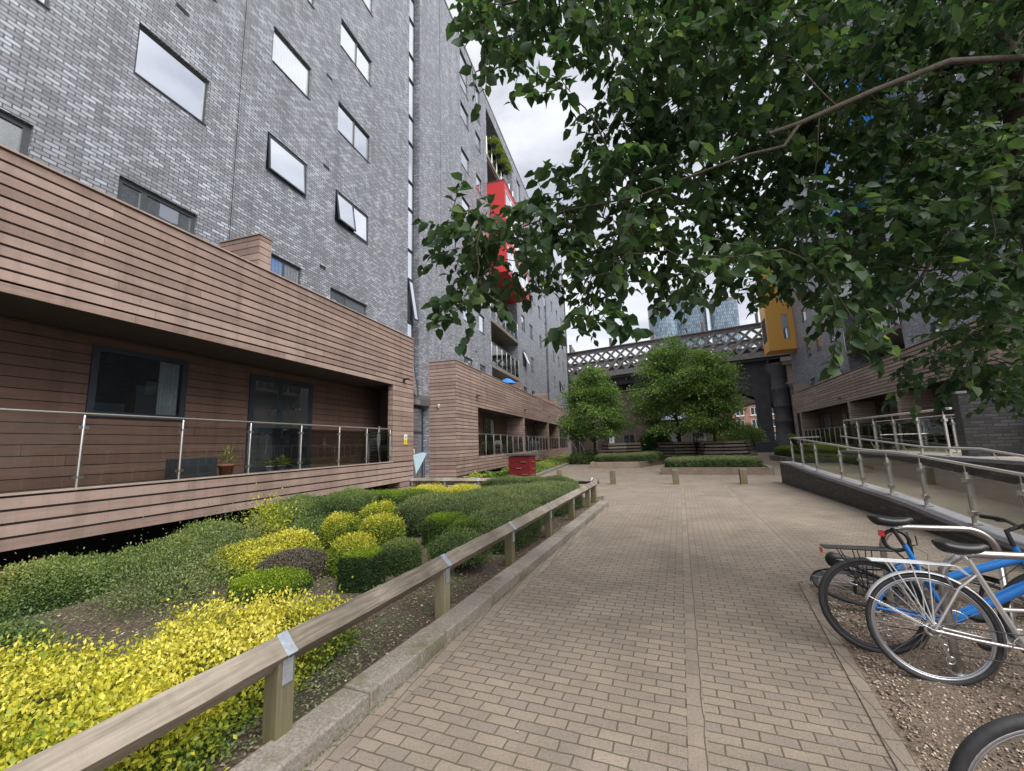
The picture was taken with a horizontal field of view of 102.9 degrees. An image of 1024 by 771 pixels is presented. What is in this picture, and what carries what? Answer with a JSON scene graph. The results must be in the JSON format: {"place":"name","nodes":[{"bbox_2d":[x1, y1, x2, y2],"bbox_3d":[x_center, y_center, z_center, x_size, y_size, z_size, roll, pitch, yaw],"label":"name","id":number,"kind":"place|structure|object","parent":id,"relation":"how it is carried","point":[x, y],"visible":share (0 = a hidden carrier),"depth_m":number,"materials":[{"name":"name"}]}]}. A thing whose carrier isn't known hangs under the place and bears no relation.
{"place":"outdoors","nodes":[
{"label":"outdoors","id":0,"kind":"place"},
{"bbox_2d":[446,0,836,371],"label":"sky","id":1,"kind":"structure","parent":0,"point":[533,136],"materials":[{"name":"white"}]},
{"bbox_2d":[302,452,1023,770],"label":"paving","id":2,"kind":"structure","parent":0,"point":[546,665],"depth_m":3.17,"materials":[{"name":"brick"}]},
{"bbox_2d":[0,0,572,571],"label":"apartment building","id":3,"kind":"structure","parent":2,"relation":"on","point":[210,236],"depth_m":9.49,"materials":[{"name":"grey brick"}]},
{"bbox_2d":[0,110,30,155],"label":"window","id":4,"kind":"structure","parent":3,"relation":"in","point":[14,134],"depth_m":6.46,"materials":[{"name":"glass"}]},
{"bbox_2d":[85,344,188,420],"bbox_3d":[-7.071,0.008,7.784,0.084,1.260,1.600,-4,-9,16],"label":"window","id":5,"kind":"structure","parent":3,"relation":"in","point":[121,381],"depth_m":7.71,"materials":[{"name":"black glass"}]},
{"bbox_2d":[117,176,195,234],"bbox_3d":[-7.236,-2.882,8.281,0.135,2.050,1.460,-4,-9,16],"label":"window","id":6,"kind":"structure","parent":3,"relation":"in","point":[130,193],"depth_m":8.35,"materials":[{"name":"glass"}]},
{"bbox_2d":[134,24,207,125],"bbox_3d":[-7.350,-6.682,8.857,0.135,1.180,1.440,-4,-9,16],"label":"window","id":7,"kind":"structure","parent":3,"relation":"in","point":[156,64],"depth_m":8.83,"materials":[{"name":"glass"}]},
{"bbox_2d":[164,457,217,479],"bbox_3d":[-6.298,1.622,8.029,0.400,0.410,0.720,-4,-9,16],"label":"planter box","id":8,"kind":"object","parent":3,"relation":"on","point":[194,467],"visible":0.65,"depth_m":7.85,"materials":[{"name":"stone"}]},
{"bbox_2d":[217,443,237,475],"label":"potted plant","id":9,"kind":"object","parent":3,"relation":"on","point":[225,469],"visible":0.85,"depth_m":8.58,"materials":[{"name":"green plant"}]},
{"bbox_2d":[244,374,313,472],"bbox_3d":[-6.079,1.029,10.832,0.111,2.380,2.060,-4,-9,16],"label":"balcony door","id":10,"kind":"structure","parent":3,"relation":"in","point":[276,400],"depth_m":10.51,"materials":[{"name":"glass"}]},
{"bbox_2d":[270,254,299,283],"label":"window","id":11,"kind":"structure","parent":3,"relation":"in","point":[279,266],"depth_m":11.49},
{"bbox_2d":[265,133,305,198],"bbox_3d":[-6.475,-6.297,11.743,0.182,1.160,1.420,-4,-9,16],"label":"window","id":12,"kind":"structure","parent":3,"relation":"in","point":[281,163],"depth_m":11.65,"materials":[{"name":"glass"}]},
{"bbox_2d":[272,28,310,100],"bbox_3d":[-6.602,-9.599,12.233,0.135,1.160,1.420,-4,-9,16],"label":"window","id":13,"kind":"structure","parent":3,"relation":"in","point":[284,57],"depth_m":12.25,"materials":[{"name":"glass"}]},
{"bbox_2d":[330,288,365,314],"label":"window","id":14,"kind":"structure","parent":3,"relation":"in","point":[336,296],"depth_m":13.98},
{"bbox_2d":[335,191,367,244],"bbox_3d":[-5.630,-5.921,14.460,0.265,1.170,1.800,-4,-9,16],"label":"window","id":15,"kind":"structure","parent":3,"relation":"in","point":[347,215],"depth_m":14.30,"materials":[{"name":"glass"}]},
{"bbox_2d":[338,103,369,163],"bbox_3d":[-5.797,-9.220,14.961,0.135,1.170,1.800,-4,-9,16],"label":"window","id":16,"kind":"structure","parent":3,"relation":"in","point":[348,128],"depth_m":14.96,"materials":[{"name":"glass"}]},
{"bbox_2d":[341,20,371,86],"bbox_3d":[-5.902,-12.543,15.447,0.135,1.170,1.800,-4,-9,16],"label":"window","id":17,"kind":"structure","parent":3,"relation":"in","point":[349,44],"depth_m":15.44,"materials":[{"name":"glass"}]},
{"bbox_2d":[408,250,413,281],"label":"window","id":18,"kind":"structure","parent":3,"relation":"in","point":[410,255],"depth_m":18.31,"materials":[{"name":"glass"}]},
{"bbox_2d":[408,209,413,252],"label":"window","id":19,"kind":"structure","parent":3,"relation":"in","point":[410,215],"depth_m":18.52,"materials":[{"name":"glass"}]},
{"bbox_2d":[408,141,413,185],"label":"window","id":20,"kind":"structure","parent":3,"relation":"in","point":[410,149],"depth_m":18.98,"materials":[{"name":"glass"}]},
{"bbox_2d":[408,116,413,147],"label":"window","id":21,"kind":"structure","parent":3,"relation":"in","point":[410,123],"depth_m":19.25,"materials":[{"name":"glass"}]},
{"bbox_2d":[409,79,413,121],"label":"window","id":22,"kind":"structure","parent":3,"relation":"in","point":[411,87],"depth_m":19.53,"materials":[{"name":"glass"}]},
{"bbox_2d":[409,18,413,60],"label":"window","id":23,"kind":"structure","parent":3,"relation":"in","point":[411,28],"depth_m":19.98,"materials":[{"name":"glass"}]},
{"bbox_2d":[407,279,418,323],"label":"window","id":24,"kind":"structure","parent":3,"relation":"in","point":[412,312],"depth_m":17.94,"materials":[{"name":"glass"}]},
{"bbox_2d":[413,406,422,477],"bbox_3d":[-4.321,2.561,17.775,0.152,3.350,1.950,-4,-9,16],"label":"entrance door","id":25,"kind":"structure","parent":3,"relation":"in","point":[418,411],"depth_m":18.37,"materials":[{"name":"metal"}]},
{"bbox_2d":[460,51,467,99],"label":"window","id":26,"kind":"structure","parent":3,"relation":"in","point":[463,79],"depth_m":27.00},
{"bbox_2d":[483,416,494,435],"bbox_3d":[-1.460,3.254,26.546,0.050,2.360,2.190,-4,-9,16],"label":"balcony door","id":27,"kind":"structure","parent":3,"relation":"in","point":[488,422],"depth_m":26.51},
{"bbox_2d":[2,496,603,770],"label":"soil","id":28,"kind":"structure","parent":2,"relation":"on","point":[488,569],"depth_m":3.97,"materials":[{"name":"soil"}]},
{"bbox_2d":[0,595,94,678],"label":"evergreen shrub","id":29,"kind":"object","parent":28,"relation":"on","point":[24,627],"visible":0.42,"depth_m":3.15,"materials":[{"name":"green plant"}]},
{"bbox_2d":[0,527,213,620],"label":"evergreen hedge","id":30,"kind":"object","parent":28,"relation":"on","point":[22,587],"visible":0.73,"depth_m":4.62,"materials":[{"name":"green plant"}]},
{"bbox_2d":[50,502,296,637],"bbox_3d":[-4.004,2.033,5.099,2.008,0.998,2.727,0,-9,-13],"label":"straggly shrub","id":31,"kind":"object","parent":28,"relation":"on","point":[164,590],"visible":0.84,"depth_m":4.60,"materials":[{"name":"green plant"}]},
{"bbox_2d":[0,573,374,770],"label":"gold euonymus","id":32,"kind":"object","parent":28,"relation":"on","point":[56,704],"visible":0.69,"depth_m":2.36,"materials":[{"name":"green plant"}]},
{"bbox_2d":[172,516,247,546],"bbox_3d":[-4.950,2.464,6.694,1.158,0.656,1.111,3,-10,-31],"label":"evergreen shrub","id":33,"kind":"object","parent":28,"relation":"on","point":[194,530],"visible":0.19,"depth_m":6.59,"materials":[{"name":"green plant"}]},
{"bbox_2d":[177,491,287,559],"bbox_3d":[-4.168,2.150,6.229,1.466,1.109,1.674,2,-9,-23],"label":"straggly shrub","id":34,"kind":"object","parent":28,"relation":"on","point":[239,532],"visible":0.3,"depth_m":6.18,"materials":[{"name":"green plant"}]},
{"bbox_2d":[219,483,303,538],"bbox_3d":[-4.371,2.270,7.227,1.365,1.190,1.216,3,-9,-29],"label":"pale sapling","id":35,"kind":"object","parent":28,"relation":"on","point":[276,513],"visible":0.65,"depth_m":7.08,"materials":[{"name":"plant"}]},
{"bbox_2d":[10,542,515,769],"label":"ground weeds","id":36,"kind":"object","parent":28,"relation":"on","point":[256,716],"visible":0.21,"depth_m":3.38,"materials":[{"name":"green plant"}]},
{"bbox_2d":[200,525,328,583],"bbox_3d":[-3.421,2.340,5.838,1.395,0.560,1.598,-4,-9,16],"label":"gold euonymus","id":37,"kind":"object","parent":28,"relation":"on","point":[288,539],"visible":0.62,"depth_m":5.58,"materials":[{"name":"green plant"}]},
{"bbox_2d":[224,564,313,604],"bbox_3d":[-2.768,2.254,4.729,0.976,0.356,0.766,-4,-9,16],"label":"box mound","id":38,"kind":"object","parent":28,"relation":"on","point":[279,578],"visible":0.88,"depth_m":4.55,"materials":[{"name":"green plant"}]},
{"bbox_2d":[255,545,328,581],"bbox_3d":[-2.770,2.274,5.159,0.843,0.428,0.813,-4,-9,16],"label":"bronze mound","id":39,"kind":"object","parent":28,"relation":"on","point":[306,558],"visible":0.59,"depth_m":5.05,"materials":[{"name":"brown plant"}]},
{"bbox_2d":[3,481,596,770],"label":"rail fence","id":40,"kind":"object","parent":28,"relation":"on","point":[105,744],"visible":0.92,"depth_m":2.23,"materials":[{"name":"wood"}]},
{"bbox_2d":[279,506,331,542],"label":"evergreen shrub","id":41,"kind":"object","parent":28,"relation":"on","point":[313,526],"visible":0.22,"depth_m":7.11,"materials":[{"name":"green plant"}]},
{"bbox_2d":[259,485,377,538],"bbox_3d":[-4.108,2.700,9.042,1.652,0.820,3.138,-4,-9,16],"label":"evergreen hedge","id":42,"kind":"object","parent":28,"relation":"on","point":[350,500],"visible":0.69,"depth_m":8.75,"materials":[{"name":"green plant"}]},
{"bbox_2d":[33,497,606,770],"bbox_3d":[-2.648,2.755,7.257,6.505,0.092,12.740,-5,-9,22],"label":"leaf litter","id":43,"kind":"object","parent":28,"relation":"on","point":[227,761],"visible":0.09,"depth_m":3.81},
{"bbox_2d":[317,511,361,548],"bbox_3d":[-2.902,2.453,6.954,0.759,0.642,0.750,-4,-9,16],"label":"gold ball","id":44,"kind":"object","parent":28,"relation":"on","point":[335,524],"visible":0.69,"depth_m":6.78,"materials":[{"name":"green plant"}]},
{"bbox_2d":[324,528,380,578],"bbox_3d":[-2.103,2.210,5.406,0.715,0.609,0.787,-4,-9,16],"label":"gold ball","id":45,"kind":"object","parent":28,"relation":"on","point":[343,544],"visible":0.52,"depth_m":5.27,"materials":[{"name":"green plant"}]},
{"bbox_2d":[336,547,387,593],"bbox_3d":[-1.772,2.172,4.829,0.482,0.472,0.480,-3,-8,7],"label":"shrub","id":46,"kind":"object","parent":28,"relation":"on","point":[365,566],"visible":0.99,"depth_m":4.66,"materials":[{"name":"green plant"}]},
{"bbox_2d":[354,496,398,530],"bbox_3d":[-2.651,2.578,8.157,0.847,0.730,0.921,5,-11,-39],"label":"gold ball","id":47,"kind":"object","parent":28,"relation":"on","point":[375,507],"visible":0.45,"depth_m":8.00,"materials":[{"name":"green plant"}]},
{"bbox_2d":[358,511,405,546],"bbox_3d":[-2.111,2.370,6.604,0.804,0.642,0.743,0,-8,-11],"label":"gold ball","id":48,"kind":"object","parent":28,"relation":"on","point":[383,528],"visible":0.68,"depth_m":6.45,"materials":[{"name":"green plant"}]},
{"bbox_2d":[366,488,434,505],"bbox_3d":[-3.150,3.088,11.166,1.978,0.605,1.761,-4,-9,16],"label":"box mound","id":49,"kind":"object","parent":28,"relation":"on","point":[403,494],"visible":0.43,"depth_m":10.69,"materials":[{"name":"green plant"}]},
{"bbox_2d":[380,535,422,575],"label":"shrub","id":50,"kind":"object","parent":28,"relation":"on","point":[403,554],"visible":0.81,"depth_m":5.26,"materials":[{"name":"green plant"}]},
{"bbox_2d":[411,482,446,494],"bbox_3d":[-2.515,3.209,12.184,1.486,0.640,1.094,-4,-9,16],"label":"gold mound","id":51,"kind":"object","parent":28,"relation":"on","point":[435,488],"visible":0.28,"depth_m":12.01,"materials":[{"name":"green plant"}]},
{"bbox_2d":[421,510,488,547],"bbox_3d":[-0.845,2.350,6.641,1.371,0.598,0.804,-6,-9,28],"label":"box hedge","id":52,"kind":"object","parent":28,"relation":"on","point":[433,524],"visible":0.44,"depth_m":6.51,"materials":[{"name":"green plant"}]},
{"bbox_2d":[422,524,494,571],"bbox_3d":[-0.668,2.185,5.540,1.034,0.589,1.025,-4,-9,16],"label":"leggy shrub","id":53,"kind":"object","parent":28,"relation":"on","point":[453,539],"visible":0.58,"depth_m":5.42,"materials":[{"name":"green plant"}]},
{"bbox_2d":[444,483,480,493],"bbox_3d":[-1.433,3.182,12.190,1.480,0.633,1.100,-4,-9,16],"label":"gold mound","id":54,"kind":"object","parent":28,"relation":"on","point":[459,488],"visible":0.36,"depth_m":11.99,"materials":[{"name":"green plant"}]},
{"bbox_2d":[393,479,582,554],"bbox_3d":[-0.298,2.577,8.989,3.126,0.804,5.534,-5,-9,23],"label":"flat hedge","id":55,"kind":"object","parent":28,"relation":"on","point":[499,505],"visible":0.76,"depth_m":7.54,"materials":[{"name":"green plant"}]},
{"bbox_2d":[481,473,578,488],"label":"dark hedge","id":56,"kind":"object","parent":28,"relation":"on","point":[502,480],"visible":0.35,"depth_m":12.23,"materials":[{"name":"green plant"}]},
{"bbox_2d":[229,501,608,770],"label":"kerb","id":57,"kind":"structure","parent":2,"relation":"on","point":[305,739],"depth_m":2.83,"materials":[{"name":"concrete"}]},
{"bbox_2d":[413,453,426,485],"bbox_3d":[-3.808,3.511,16.810,0.050,1.460,1.150,-4,-9,16],"label":"sign","id":58,"kind":"object","parent":2,"relation":"on","point":[419,458],"visible":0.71,"depth_m":16.73,"materials":[{"name":"metal"}]},
{"bbox_2d":[305,502,615,770],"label":"paving edge","id":59,"kind":"object","parent":2,"relation":"on","point":[327,760],"visible":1,"depth_m":2.96,"materials":[{"name":"concrete"}]},
{"bbox_2d":[409,478,598,497],"bbox_3d":[-0.503,3.317,13.186,6.618,0.660,0.196,-5,-9,21],"label":"rail fence","id":60,"kind":"object","parent":2,"relation":"on","point":[446,481],"visible":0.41,"depth_m":13.68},
{"bbox_2d":[448,457,563,483],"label":"border soil","id":61,"kind":"structure","parent":2,"relation":"on","point":[501,469],"depth_m":27.01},
{"bbox_2d":[464,453,571,477],"bbox_3d":[3.647,6.248,34.431,2.586,0.527,35.272,-4,-9,15],"label":"border planting","id":62,"kind":"object","parent":61,"relation":"on","point":[549,462],"visible":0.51,"depth_m":24.73,"materials":[{"name":"green plant"}]},
{"bbox_2d":[506,453,536,476],"bbox_3d":[0.454,3.626,17.929,1.120,1.250,0.940,-5,-9,22],"label":"red cabinet","id":63,"kind":"object","parent":2,"relation":"on","point":[522,464],"visible":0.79,"depth_m":17.60,"materials":[{"name":"paint"}]},
{"bbox_2d":[567,446,599,463],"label":"courtyard bush","id":64,"kind":"object","parent":2,"relation":"on","point":[585,457],"visible":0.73,"depth_m":31.92,"materials":[{"name":"green plant"}]},
{"bbox_2d":[553,362,634,451],"bbox_3d":[6.617,2.171,33.631,6.916,8.334,7.251,-4,-9,16],"label":"courtyard tree","id":65,"kind":"object","parent":2,"relation":"on","point":[614,424],"visible":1,"depth_m":32.76,"materials":[{"name":"green plant"}]},
{"bbox_2d":[598,442,641,453],"bbox_3d":[8.027,5.046,30.170,3.234,1.550,3.234,-5,-9,22],"label":"tiered planter","id":66,"kind":"object","parent":2,"relation":"on","point":[610,448],"visible":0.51,"depth_m":29.01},
{"bbox_2d":[590,459,664,467],"bbox_3d":[8.751,5.448,28.962,5.124,0.400,7.345,-5,-9,21],"label":"raised bed","id":67,"kind":"object","parent":2,"relation":"on","point":[639,464],"visible":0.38,"depth_m":26.06,"materials":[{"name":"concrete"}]},
{"bbox_2d":[594,450,663,463],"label":"bed hedge","id":68,"kind":"object","parent":67,"relation":"on","point":[651,456],"visible":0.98,"depth_m":26.62,"materials":[{"name":"green plant"}]},
{"bbox_2d":[634,428,673,450],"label":"courtyard bush","id":69,"kind":"object","parent":2,"relation":"on","point":[649,441],"visible":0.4,"depth_m":32.57,"materials":[{"name":"green plant"}]},
{"bbox_2d":[301,505,1021,770],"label":"joint moss","id":70,"kind":"object","parent":2,"relation":"on","point":[493,605],"visible":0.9,"depth_m":2.94,"materials":[{"name":"green plant"}]},
{"bbox_2d":[624,332,723,444],"bbox_3d":[12.434,0.849,30.521,8.042,9.685,7.593,5,-11,-39],"label":"courtyard tree","id":71,"kind":"object","parent":2,"relation":"on","point":[653,406],"visible":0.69,"depth_m":30.05,"materials":[{"name":"green plant"}]},
{"bbox_2d":[656,441,703,459],"bbox_3d":[12.414,4.916,30.051,3.603,1.500,3.603,-3,-8,10],"label":"tiered planter","id":72,"kind":"object","parent":2,"relation":"on","point":[673,449],"visible":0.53,"depth_m":28.80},
{"bbox_2d":[664,347,752,440],"bbox_3d":[13.471,1.283,27.910,5.595,8.005,6.265,-4,-9,16],"label":"courtyard tree","id":73,"kind":"object","parent":2,"relation":"on","point":[714,386],"visible":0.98,"depth_m":26.88,"materials":[{"name":"green plant"}]},
{"bbox_2d":[661,464,774,474],"bbox_3d":[9.900,4.129,19.987,4.801,0.340,2.482,-6,-9,24],"label":"raised bed","id":74,"kind":"object","parent":2,"relation":"on","point":[765,469],"visible":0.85,"depth_m":18.89,"materials":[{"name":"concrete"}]},
{"bbox_2d":[664,453,763,467],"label":"bed hedge","id":75,"kind":"object","parent":74,"relation":"on","point":[697,461],"visible":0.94,"depth_m":19.39,"materials":[{"name":"green plant"}]},
{"bbox_2d":[696,440,757,456],"bbox_3d":[14.188,4.434,27.070,3.603,1.480,3.603,-2,-8,5],"label":"bench","id":76,"kind":"object","parent":2,"relation":"on","point":[720,448],"visible":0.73,"depth_m":25.93,"materials":[{"name":"wood"}]},
{"bbox_2d":[709,420,772,449],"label":"willowy bush","id":77,"kind":"object","parent":2,"relation":"on","point":[753,433],"visible":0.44,"depth_m":46.62,"materials":[{"name":"green plant"}]},
{"bbox_2d":[681,475,821,770],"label":"paving strip","id":78,"kind":"object","parent":2,"relation":"on","point":[698,757],"visible":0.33,"depth_m":3.15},
{"bbox_2d":[754,441,778,452],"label":"plant trough","id":79,"kind":"object","parent":2,"relation":"on","point":[762,447],"visible":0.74,"depth_m":44.37,"materials":[{"name":"stone"}]},
{"bbox_2d":[769,455,798,462],"bbox_3d":[20.113,4.660,25.956,5.433,0.380,6.872,-5,-9,23],"label":"raised bed","id":80,"kind":"object","parent":2,"relation":"on","point":[777,458],"visible":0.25,"depth_m":27.36,"materials":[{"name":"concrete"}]},
{"bbox_2d":[773,443,866,456],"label":"bed hedge","id":81,"kind":"object","parent":80,"relation":"on","point":[783,450],"visible":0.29,"depth_m":26.91,"materials":[{"name":"green plant"}]},
{"bbox_2d":[779,461,1023,551],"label":"brick wall","id":82,"kind":"structure","parent":2,"relation":"on","point":[868,498],"depth_m":8.07,"materials":[{"name":"brick"}]},
{"bbox_2d":[789,436,1023,535],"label":"ramp balustrade","id":83,"kind":"object","parent":82,"relation":"on","point":[948,490],"visible":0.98,"depth_m":6.90,"materials":[{"name":"metal"}]},
{"bbox_2d":[798,581,1023,770],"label":"gravel edging","id":84,"kind":"object","parent":2,"relation":"on","point":[898,752],"visible":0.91,"depth_m":2.61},
{"bbox_2d":[810,584,1023,770],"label":"gravel","id":85,"kind":"structure","parent":2,"relation":"on","point":[1010,694],"depth_m":2.60,"materials":[{"name":"gravel"}]},
{"bbox_2d":[810,532,1023,613],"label":"bicycle","id":86,"kind":"object","parent":85,"relation":"on","point":[832,558],"visible":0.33,"depth_m":4.07,"materials":[{"name":"black metal"}]},
{"bbox_2d":[818,514,1023,653],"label":"bicycle","id":87,"kind":"object","parent":85,"relation":"on","point":[1013,589],"visible":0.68,"depth_m":3.09,"materials":[{"name":"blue metal"}]},
{"bbox_2d":[864,539,1023,685],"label":"bicycle","id":88,"kind":"object","parent":85,"relation":"on","point":[1001,645],"visible":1,"depth_m":2.71,"materials":[{"name":"silver metal"}]},
{"bbox_2d":[879,524,1023,629],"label":"cycle stand","id":89,"kind":"object","parent":85,"relation":"on","point":[994,544],"visible":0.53,"depth_m":3.59,"materials":[{"name":"metal"}]},
{"bbox_2d":[937,551,1023,675],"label":"cycle stand","id":90,"kind":"object","parent":85,"relation":"on","point":[952,559],"visible":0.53,"depth_m":2.81,"materials":[{"name":"metal"}]},
{"bbox_2d":[948,713,1023,770],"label":"bicycle","id":91,"kind":"object","parent":85,"relation":"on","point":[975,747],"visible":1,"depth_m":1.42,"materials":[{"name":"black rubber"}]},
{"bbox_2d":[840,450,1023,491],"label":"brick wall","id":92,"kind":"structure","parent":2,"relation":"on","point":[1017,465],"depth_m":8.05,"materials":[{"name":"brick"}]},
{"bbox_2d":[842,407,955,455],"bbox_3d":[10.560,1.360,11.508,0.131,1.048,6.195,-5,-9,21],"label":"ramp balustrade","id":93,"kind":"object","parent":92,"relation":"on","point":[929,431],"visible":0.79,"depth_m":10.70,"materials":[{"name":"metal"}]},
{"bbox_2d":[840,436,1023,459],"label":"handrail","id":94,"kind":"object","parent":92,"relation":"attached to","point":[983,449],"visible":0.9,"depth_m":8.53,"materials":[{"name":"metal"}]},
{"bbox_2d":[951,389,1023,456],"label":"brick wall","id":95,"kind":"structure","parent":2,"relation":"on","point":[989,427],"depth_m":9.29,"materials":[{"name":"brick"}]},
{"bbox_2d":[888,449,1023,458],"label":"walkway","id":96,"kind":"structure","parent":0,"point":[956,454],"depth_m":11.12,"materials":[{"name":"concrete"}]},
{"bbox_2d":[875,414,960,452],"bbox_3d":[12.640,1.426,12.060,0.131,1.066,8.038,-5,-9,21],"label":"ramp balustrade","id":97,"kind":"object","parent":96,"relation":"on","point":[953,433],"visible":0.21,"depth_m":11.47,"materials":[{"name":"metal"}]},
{"label":"ground","id":98,"kind":"structure","parent":0,"visible":0},
{"bbox_2d":[569,382,608,452],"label":"brick abutment","id":99,"kind":"object","parent":98,"relation":"on","point":[586,443],"visible":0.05,"depth_m":63.72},
{"bbox_2d":[609,419,710,442],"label":"brick building","id":100,"kind":"structure","parent":98,"relation":"on","point":[627,436],"depth_m":81.04,"materials":[{"name":"brick"}]},
{"bbox_2d":[647,302,683,419],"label":"glass tower","id":101,"kind":"structure","parent":98,"relation":"on","point":[664,326],"depth_m":288.75,"materials":[{"name":"blue glass"}]},
{"bbox_2d":[609,387,754,442],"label":"brick viaduct","id":102,"kind":"object","parent":98,"relation":"on","point":[623,400],"visible":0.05,"depth_m":79.34,"materials":[{"name":"brick"}]},
{"bbox_2d":[568,313,796,445],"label":"railway viaduct","id":103,"kind":"object","parent":98,"relation":"on","point":[767,389],"visible":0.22,"depth_m":53.27,"materials":[{"name":"grey metal"}]},
{"bbox_2d":[670,285,708,417],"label":"glass tower","id":104,"kind":"structure","parent":98,"relation":"on","point":[695,319],"depth_m":302.02,"materials":[{"name":"blue glass"}]},
{"bbox_2d":[411,0,1023,419],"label":"overhanging tree","id":105,"kind":"object","parent":98,"relation":"on","point":[885,40],"visible":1,"depth_m":3.17,"materials":[{"name":"green plant"}]},
{"bbox_2d":[709,297,742,350],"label":"glass tower","id":106,"kind":"structure","parent":98,"relation":"on","point":[725,314],"depth_m":289.12,"materials":[{"name":"blue glass"}]},
{"bbox_2d":[732,405,776,438],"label":"brick building","id":107,"kind":"structure","parent":98,"relation":"on","point":[749,416],"depth_m":90.78,"materials":[{"name":"brick"}]},
{"bbox_2d":[780,356,797,442],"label":"stone pier","id":108,"kind":"structure","parent":98,"relation":"on","point":[786,361],"depth_m":49.20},
{"bbox_2d":[756,0,1023,449],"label":"apartment building","id":109,"kind":"structure","parent":98,"relation":"on","point":[823,409],"depth_m":28.21,"materials":[{"name":"grey brick"}]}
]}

